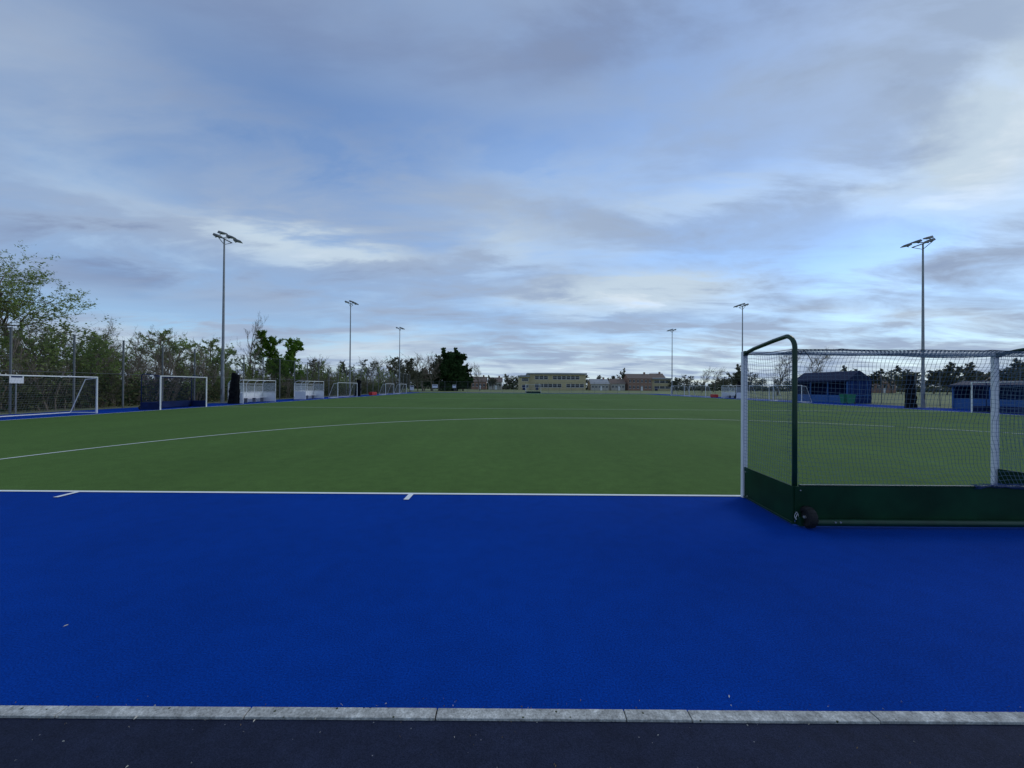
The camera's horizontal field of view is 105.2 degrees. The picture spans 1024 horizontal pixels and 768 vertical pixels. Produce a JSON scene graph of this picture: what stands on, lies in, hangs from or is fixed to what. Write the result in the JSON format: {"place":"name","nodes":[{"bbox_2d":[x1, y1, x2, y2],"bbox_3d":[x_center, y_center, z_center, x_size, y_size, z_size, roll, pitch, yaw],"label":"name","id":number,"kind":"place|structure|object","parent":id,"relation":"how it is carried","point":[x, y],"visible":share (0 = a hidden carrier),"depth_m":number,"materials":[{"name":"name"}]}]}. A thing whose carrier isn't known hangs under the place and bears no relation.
{"place":"outdoors","nodes":[
{"label":"outdoors","id":0,"kind":"place"},
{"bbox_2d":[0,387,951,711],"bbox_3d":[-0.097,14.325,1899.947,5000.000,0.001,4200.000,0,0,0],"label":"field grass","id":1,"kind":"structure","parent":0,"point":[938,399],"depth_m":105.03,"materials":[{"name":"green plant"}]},
{"bbox_2d":[9,376,23,413],"bbox_3d":[-26.327,0.552,20.796,0.074,2.075,0.600,0,0,0],"label":"notice sign","id":2,"kind":"object","parent":1,"relation":"on","point":[18,379],"visible":0.9,"depth_m":20.79,"materials":[{"name":"white paint"}]},
{"bbox_2d":[0,240,127,406],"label":"spring tree","id":3,"kind":"object","parent":1,"relation":"on","point":[14,304],"visible":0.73,"depth_m":26.06,"materials":[{"name":"green plant"}]},
{"bbox_2d":[0,249,133,406],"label":"spring tree","id":4,"kind":"object","parent":1,"relation":"on","point":[37,305],"visible":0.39,"depth_m":27.96,"materials":[{"name":"green plant"}]},
{"bbox_2d":[68,331,131,401],"bbox_3d":[-37.331,-1.613,36.060,5.034,6.612,6.641,1,0,-33],"label":"spring tree","id":5,"kind":"object","parent":1,"relation":"on","point":[81,347],"visible":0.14,"depth_m":35.61,"materials":[{"name":"green plant"}]},
{"bbox_2d":[80,318,129,369],"bbox_3d":[-35.422,-2.088,34.127,2.780,7.515,4.015,1,0,-25],"label":"bare tree","id":6,"kind":"object","parent":1,"relation":"on","point":[109,337],"visible":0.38,"depth_m":33.61,"materials":[{"name":"green plant"}]},
{"bbox_2d":[111,325,170,376],"bbox_3d":[-36.529,-2.174,37.580,5.041,7.720,3.490,1,0,-19],"label":"bare tree","id":7,"kind":"object","parent":1,"relation":"on","point":[140,333],"visible":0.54,"depth_m":38.35,"materials":[{"name":"green plant"}]},
{"bbox_2d":[132,330,187,377],"bbox_3d":[-37.199,-2.236,40.650,4.674,7.874,3.236,0,0,-8],"label":"bare tree","id":8,"kind":"object","parent":1,"relation":"on","point":[164,352],"visible":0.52,"depth_m":41.14,"materials":[{"name":"green plant"}]},
{"bbox_2d":[118,328,208,397],"bbox_3d":[-39.044,-2.272,42.773,8.849,8.008,6.706,0,0,23],"label":"spring tree","id":9,"kind":"object","parent":1,"relation":"on","point":[177,345],"visible":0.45,"depth_m":43.09,"materials":[{"name":"green plant"}]},
{"bbox_2d":[186,337,214,378],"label":"bare tree","id":10,"kind":"object","parent":1,"relation":"on","point":[192,356],"visible":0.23,"depth_m":45.61,"materials":[{"name":"brown plant"}]},
{"bbox_2d":[0,371,401,412],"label":"undergrowth","id":11,"kind":"object","parent":1,"relation":"on","point":[134,391],"visible":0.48,"depth_m":28.54,"materials":[{"name":"green plant"}]},
{"bbox_2d":[0,316,402,412],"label":"thicket","id":12,"kind":"object","parent":1,"relation":"on","point":[90,371],"visible":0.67,"depth_m":27.68,"materials":[{"name":"green plant"}]},
{"bbox_2d":[0,326,409,413],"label":"fence","id":13,"kind":"object","parent":1,"relation":"on","point":[170,348],"visible":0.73,"depth_m":27.99,"materials":[{"name":"metal"}]},
{"bbox_2d":[179,337,245,380],"bbox_3d":[-37.980,-2.095,48.780,7.780,7.746,5.897,0,0,17],"label":"spring tree","id":14,"kind":"object","parent":1,"relation":"on","point":[227,351],"visible":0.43,"depth_m":49.14,"materials":[{"name":"green plant"}]},
{"bbox_2d":[213,231,241,402],"bbox_3d":[-25.647,-5.805,34.838,1.886,15.125,2.582,0,0,0],"label":"floodlight mast","id":15,"kind":"object","parent":1,"relation":"on","point":[222,391],"visible":0.97,"depth_m":34.76,"materials":[{"name":"metal"}]},
{"bbox_2d":[233,313,266,374],"bbox_3d":[-32.909,-3.738,48.998,4.592,11.050,3.179,0,-1,44],"label":"bare tree","id":16,"kind":"object","parent":1,"relation":"on","point":[251,348],"visible":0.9,"depth_m":48.71,"materials":[{"name":"brown plant"}]},
{"bbox_2d":[242,329,300,383],"bbox_3d":[-31.337,-2.675,50.853,5.591,9.001,5.371,0,0,11],"label":"green tree","id":17,"kind":"object","parent":1,"relation":"on","point":[271,351],"visible":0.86,"depth_m":50.94,"materials":[{"name":"green plant"}]},
{"bbox_2d":[275,337,306,396],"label":"green tree","id":18,"kind":"object","parent":1,"relation":"on","point":[294,347],"visible":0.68,"depth_m":53.92,"materials":[{"name":"green plant"}]},
{"bbox_2d":[308,354,326,382],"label":"bare tree","id":19,"kind":"object","parent":1,"relation":"on","point":[317,366],"visible":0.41,"depth_m":61.80,"materials":[{"name":"brown plant"}]},
{"bbox_2d":[345,300,358,395],"bbox_3d":[-25.648,-5.623,62.138,1.886,15.125,2.582,0,0,0],"label":"floodlight mast","id":20,"kind":"object","parent":1,"relation":"on","point":[353,302],"visible":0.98,"depth_m":62.07,"materials":[{"name":"metal"}]},
{"bbox_2d":[396,327,404,392],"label":"floodlight mast","id":21,"kind":"object","parent":1,"relation":"on","point":[400,328],"visible":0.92,"depth_m":89.34,"materials":[{"name":"metal"}]},
{"bbox_2d":[424,347,460,390],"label":"evergreen tree","id":22,"kind":"object","parent":1,"relation":"on","point":[446,356],"visible":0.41,"depth_m":136.32,"materials":[{"name":"green plant"}]},
{"bbox_2d":[438,357,467,390],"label":"evergreen tree","id":23,"kind":"object","parent":1,"relation":"on","point":[451,372],"visible":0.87,"depth_m":133.27,"materials":[{"name":"green plant"}]},
{"bbox_2d":[435,347,475,390],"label":"evergreen tree","id":24,"kind":"object","parent":1,"relation":"on","point":[460,356],"visible":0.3,"depth_m":139.72,"materials":[{"name":"green plant"}]},
{"bbox_2d":[457,353,474,390],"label":"evergreen tree","id":25,"kind":"object","parent":1,"relation":"on","point":[468,370],"visible":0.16,"depth_m":144.37,"materials":[{"name":"green plant"}]},
{"bbox_2d":[469,363,484,389],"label":"bare tree","id":26,"kind":"object","parent":1,"relation":"on","point":[476,378],"visible":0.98,"depth_m":160.06,"materials":[{"name":"brown plant"}]},
{"bbox_2d":[471,382,486,388],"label":"walls","id":27,"kind":"structure","parent":1,"relation":"on","point":[482,386],"depth_m":210.00,"materials":[{"name":"red brick"}]},
{"bbox_2d":[473,375,487,381],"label":"roof and chimney","id":28,"kind":"structure","parent":27,"relation":"on","point":[484,379],"depth_m":211.60,"materials":[{"name":"brown tile"}]},
{"bbox_2d":[488,376,502,389],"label":"bungalow","id":29,"kind":"object","parent":1,"relation":"on","point":[499,381],"visible":0.69,"depth_m":205.00,"materials":[{"name":"brown tile"}]},
{"bbox_2d":[517,375,529,389],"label":"school building wing","id":30,"kind":"structure","parent":1,"relation":"on","point":[522,379],"depth_m":197.99,"materials":[{"name":"beige brick"}]},
{"bbox_2d":[522,378,527,389],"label":"windows and door","id":31,"kind":"structure","parent":30,"relation":"in","point":[523,379],"depth_m":197.96,"materials":[{"name":"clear glass"}]},
{"bbox_2d":[410,381,659,393],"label":"fence","id":32,"kind":"object","parent":1,"relation":"on","point":[542,387],"visible":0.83,"depth_m":102.20,"materials":[{"name":"metal"}]},
{"bbox_2d":[527,374,585,389],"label":"walls","id":33,"kind":"structure","parent":1,"relation":"on","point":[533,381],"depth_m":200.01,"materials":[{"name":"beige brick"}]},
{"bbox_2d":[526,373,586,374],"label":"roof","id":34,"kind":"structure","parent":33,"relation":"on","point":[561,373],"depth_m":199.04,"materials":[{"name":"grey"}]},
{"bbox_2d":[535,376,583,389],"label":"windows and door","id":35,"kind":"structure","parent":33,"relation":"attached to","point":[558,377],"depth_m":199.95,"materials":[{"name":"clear glass"}]},
{"bbox_2d":[535,376,583,387],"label":"window frames","id":36,"kind":"structure","parent":33,"relation":"attached to","point":[562,379],"depth_m":199.90,"materials":[{"name":"white paint"}]},
{"bbox_2d":[588,377,608,389],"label":"bungalow","id":37,"kind":"object","parent":1,"relation":"on","point":[597,385],"visible":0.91,"depth_m":200.00,"materials":[{"name":"white paint"}]},
{"bbox_2d":[592,385,607,389],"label":"windows and door","id":38,"kind":"structure","parent":37,"relation":"in","point":[602,386],"depth_m":199.95,"materials":[{"name":"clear glass"}]},
{"bbox_2d":[608,377,625,389],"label":"bungalow","id":39,"kind":"object","parent":1,"relation":"on","point":[620,381],"visible":0.83,"depth_m":205.00,"materials":[{"name":"white paint"}]},
{"bbox_2d":[623,375,651,390],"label":"walls","id":40,"kind":"structure","parent":1,"relation":"on","point":[631,384],"depth_m":205.01,"materials":[{"name":"red brick"}]},
{"bbox_2d":[623,372,652,378],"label":"roof and chimney","id":41,"kind":"structure","parent":40,"relation":"on","point":[641,376],"depth_m":206.79,"materials":[{"name":"brown tile"}]},
{"bbox_2d":[629,380,650,390],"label":"windows and door","id":42,"kind":"structure","parent":40,"relation":"attached to","point":[641,386],"depth_m":204.95,"materials":[{"name":"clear glass"}]},
{"bbox_2d":[266,352,1023,394],"bbox_3d":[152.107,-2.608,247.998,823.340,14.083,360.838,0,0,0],"label":"distant treeline","id":43,"kind":"object","parent":1,"relation":"on","point":[415,376],"visible":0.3,"depth_m":135.30,"materials":[{"name":"green plant"}]},
{"bbox_2d":[371,382,950,391],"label":"boundary hedge","id":44,"kind":"object","parent":1,"relation":"on","point":[512,387],"visible":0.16,"depth_m":228.58,"materials":[{"name":"green plant"}]},
{"bbox_2d":[652,378,670,390],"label":"classroom block","id":45,"kind":"structure","parent":1,"relation":"on","point":[660,384],"depth_m":206.99,"materials":[{"name":"beige paint"}]},
{"bbox_2d":[649,372,664,377],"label":"roof and chimney","id":46,"kind":"structure","parent":45,"relation":"on","point":[656,375],"depth_m":216.30,"materials":[{"name":"brown tile"}]},
{"bbox_2d":[654,381,669,390],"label":"windows and door","id":47,"kind":"structure","parent":45,"relation":"in","point":[656,388],"depth_m":206.95,"materials":[{"name":"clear glass"}]},
{"bbox_2d":[667,329,675,394],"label":"floodlight mast","id":48,"kind":"object","parent":1,"relation":"on","point":[670,330],"visible":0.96,"depth_m":89.35,"materials":[{"name":"metal"}]},
{"bbox_2d":[733,303,748,351],"bbox_3d":[36.522,-5.200,62.138,1.886,15.125,2.582,0,0,0],"label":"floodlight mast","id":49,"kind":"object","parent":1,"relation":"on","point":[742,319],"visible":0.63,"depth_m":62.09,"materials":[{"name":"metal"}]},
{"bbox_2d":[769,350,801,394],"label":"bare tree","id":50,"kind":"object","parent":1,"relation":"on","point":[786,368],"visible":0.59,"depth_m":93.74,"materials":[{"name":"brown plant"}]},
{"bbox_2d":[798,356,834,374],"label":"bare tree","id":51,"kind":"object","parent":1,"relation":"on","point":[816,362],"visible":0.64,"depth_m":98.67,"materials":[{"name":"brown plant"}]},
{"bbox_2d":[798,370,872,403],"bbox_3d":[38.871,0.364,48.000,2.955,3.700,8.600,0,0,0],"label":"spectator shelter","id":52,"kind":"object","parent":1,"relation":"on","point":[825,383],"visible":0.69,"depth_m":46.74,"materials":[{"name":"metal"}]},
{"bbox_2d":[673,368,1020,406],"bbox_3d":[41.488,0.577,54.982,0.078,3.403,94.035,0,0,0],"label":"fence","id":53,"kind":"object","parent":1,"relation":"on","point":[878,388],"visible":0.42,"depth_m":42.24,"materials":[{"name":"metal"}]},
{"bbox_2d":[872,383,895,392],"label":"walls","id":54,"kind":"structure","parent":1,"relation":"on","point":[887,391],"depth_m":169.99,"materials":[{"name":"red brick"}]},
{"bbox_2d":[872,385,893,392],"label":"windows and door","id":55,"kind":"structure","parent":54,"relation":"attached to","point":[884,387],"depth_m":169.95,"materials":[{"name":"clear glass"}]},
{"bbox_2d":[904,373,916,407],"bbox_3d":[34.887,0.570,34.269,1.000,3.156,0.823,0,0,0],"label":"divider net bundle","id":56,"kind":"object","parent":1,"relation":"on","point":[908,395],"visible":0.79,"depth_m":34.05,"materials":[{"name":"fabric"}]},
{"bbox_2d":[900,235,935,407],"bbox_3d":[36.523,-5.382,34.838,1.886,15.125,2.582,0,0,0],"label":"floodlight mast","id":57,"kind":"object","parent":1,"relation":"on","point":[923,329],"visible":0.99,"depth_m":34.78,"materials":[{"name":"metal"}]},
{"bbox_2d":[947,381,1023,409],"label":"equipment shelter","id":58,"kind":"object","parent":1,"relation":"on","point":[966,403],"visible":0.62,"depth_m":32.14,"materials":[{"name":"metal"}]},
{"bbox_2d":[0,392,1023,711],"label":"blue turf runoff","id":59,"kind":"structure","parent":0,"point":[416,600],"depth_m":2.93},
{"bbox_2d":[0,374,97,416],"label":"football goal","id":60,"kind":"object","parent":59,"relation":"on","point":[96,388],"visible":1,"depth_m":20.55,"materials":[{"name":"white paint"}]},
{"bbox_2d":[138,373,206,409],"bbox_3d":[-22.951,0.497,26.696,1.406,2.297,3.983,0,0,0],"label":"hockey goal","id":61,"kind":"object","parent":59,"relation":"on","point":[156,405],"visible":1,"depth_m":26.74,"materials":[{"name":"white paint"}]},
{"bbox_2d":[227,369,239,403],"bbox_3d":[-23.841,0.234,33.522,0.968,2.993,0.777,0,0,0],"label":"divider net bundle","id":62,"kind":"object","parent":59,"relation":"on","point":[234,393],"visible":1,"depth_m":33.32,"materials":[{"name":"fabric"}]},
{"bbox_2d":[228,380,275,403],"bbox_3d":[-23.755,0.663,35.995,1.360,2.079,4.660,0,0,0],"label":"team dugout","id":63,"kind":"object","parent":59,"relation":"on","point":[254,396],"visible":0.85,"depth_m":37.12,"materials":[{"name":"white paint"}]},
{"bbox_2d":[294,381,323,399],"bbox_3d":[-23.855,0.705,46.195,1.360,2.129,4.260,0,0,0],"label":"team dugout","id":64,"kind":"object","parent":59,"relation":"on","point":[305,395],"visible":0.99,"depth_m":46.90,"materials":[{"name":"white paint"}]},
{"bbox_2d":[328,382,356,397],"bbox_3d":[-23.394,0.823,54.495,1.266,2.010,6.486,0,0,0],"label":"football goal","id":65,"kind":"object","parent":59,"relation":"on","point":[341,392],"visible":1,"depth_m":53.95,"materials":[{"name":"white paint"}]},
{"bbox_2d":[354,380,360,395],"bbox_3d":[-23.981,0.543,60.964,0.971,2.747,0.937,0,0,0],"label":"divider net bundle","id":66,"kind":"object","parent":59,"relation":"on","point":[358,389],"visible":0.94,"depth_m":60.68,"materials":[{"name":"fabric"}]},
{"bbox_2d":[379,384,391,394],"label":"football goal","id":67,"kind":"object","parent":59,"relation":"on","point":[385,391],"visible":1,"depth_m":71.03,"materials":[{"name":"white paint"}]},
{"bbox_2d":[394,384,406,393],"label":"football goal","id":68,"kind":"object","parent":59,"relation":"on","point":[400,389],"visible":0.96,"depth_m":83.72,"materials":[{"name":"white paint"}]},
{"bbox_2d":[15,624,1009,767],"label":"leaf litter","id":69,"kind":"object","parent":59,"relation":"on","point":[444,705],"visible":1,"depth_m":1.93,"materials":[{"name":"brown plant"}]},
{"bbox_2d":[525,384,540,392],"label":"hockey goal","id":70,"kind":"object","parent":59,"relation":"on","point":[527,391],"visible":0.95,"depth_m":98.51,"materials":[{"name":"white paint"}]},
{"bbox_2d":[671,386,689,395],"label":"football goal","id":71,"kind":"object","parent":59,"relation":"on","point":[683,390],"visible":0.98,"depth_m":78.91,"materials":[{"name":"white paint"}]},
{"bbox_2d":[689,386,710,396],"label":"football goal","id":72,"kind":"object","parent":59,"relation":"on","point":[705,392],"visible":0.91,"depth_m":71.09,"materials":[{"name":"white paint"}]},
{"bbox_2d":[721,386,740,398],"bbox_3d":[34.942,1.260,61.995,1.360,2.029,4.260,0,0,0],"label":"team dugout","id":73,"kind":"object","parent":59,"relation":"on","point":[729,394],"visible":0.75,"depth_m":63.36,"materials":[{"name":"white paint"}]},
{"bbox_2d":[735,381,740,398],"bbox_3d":[35.011,0.892,60.547,1.132,2.849,1.074,0,0,0],"label":"divider net bundle","id":74,"kind":"object","parent":59,"relation":"on","point":[738,386],"visible":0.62,"depth_m":60.21,"materials":[{"name":"paint"}]},
{"bbox_2d":[749,385,777,400],"bbox_3d":[34.581,1.204,53.995,1.266,2.030,4.486,0,0,0],"label":"football goal","id":75,"kind":"object","parent":59,"relation":"on","point":[769,393],"visible":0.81,"depth_m":53.88,"materials":[{"name":"white paint"}]},
{"bbox_2d":[773,385,811,401],"bbox_3d":[34.581,1.167,48.495,1.266,2.030,5.086,0,0,0],"label":"football goal","id":76,"kind":"object","parent":59,"relation":"on","point":[786,395],"visible":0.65,"depth_m":49.39,"materials":[{"name":"white paint"}]},
{"bbox_2d":[839,394,848,403],"bbox_3d":[36.604,1.638,43.192,0.611,1.057,0.660,0,0,0],"label":"wheelie bin","id":77,"kind":"object","parent":59,"relation":"on","point":[844,399],"visible":0.67,"depth_m":42.99,"materials":[{"name":"green plastic"}]},
{"bbox_2d":[846,394,855,403],"bbox_3d":[36.604,1.632,42.292,0.611,1.057,0.660,0,0,0],"label":"wheelie bin","id":78,"kind":"object","parent":59,"relation":"on","point":[853,400],"visible":0.89,"depth_m":42.07,"materials":[{"name":"green plastic"}]},
{"bbox_2d":[741,334,1023,527],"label":"hockey goal","id":79,"kind":"object","parent":59,"relation":"on","point":[998,501],"visible":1,"depth_m":4.75,"materials":[{"name":"white paint"}]},
{"bbox_2d":[971,380,1023,413],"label":"hockey goal","id":80,"kind":"object","parent":59,"relation":"on","point":[985,408],"visible":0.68,"depth_m":27.91,"materials":[{"name":"white paint"}]},
{"bbox_2d":[0,393,1023,494],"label":"green turf pitch","id":81,"kind":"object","parent":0,"point":[541,443],"visible":1,"depth_m":10.59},
{"bbox_2d":[0,393,1018,498],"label":"pitch markings","id":82,"kind":"object","parent":81,"relation":"on","point":[409,495],"visible":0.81,"depth_m":5.92,"materials":[{"name":"white paint"}]},
{"bbox_2d":[0,718,1023,767],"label":"asphalt path","id":83,"kind":"structure","parent":0,"point":[144,743],"depth_m":1.79,"materials":[{"name":"black asphalt"}]},
{"bbox_2d":[0,705,1023,724],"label":"kerb edging","id":84,"kind":"object","parent":83,"relation":"on","point":[566,715],"visible":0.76,"depth_m":1.94,"materials":[{"name":"concrete"}]},
{"bbox_2d":[0,0,1023,388],"label":"sky","id":85,"kind":"structure","parent":0,"point":[520,187],"materials":[{"name":"blue"}]}
]}

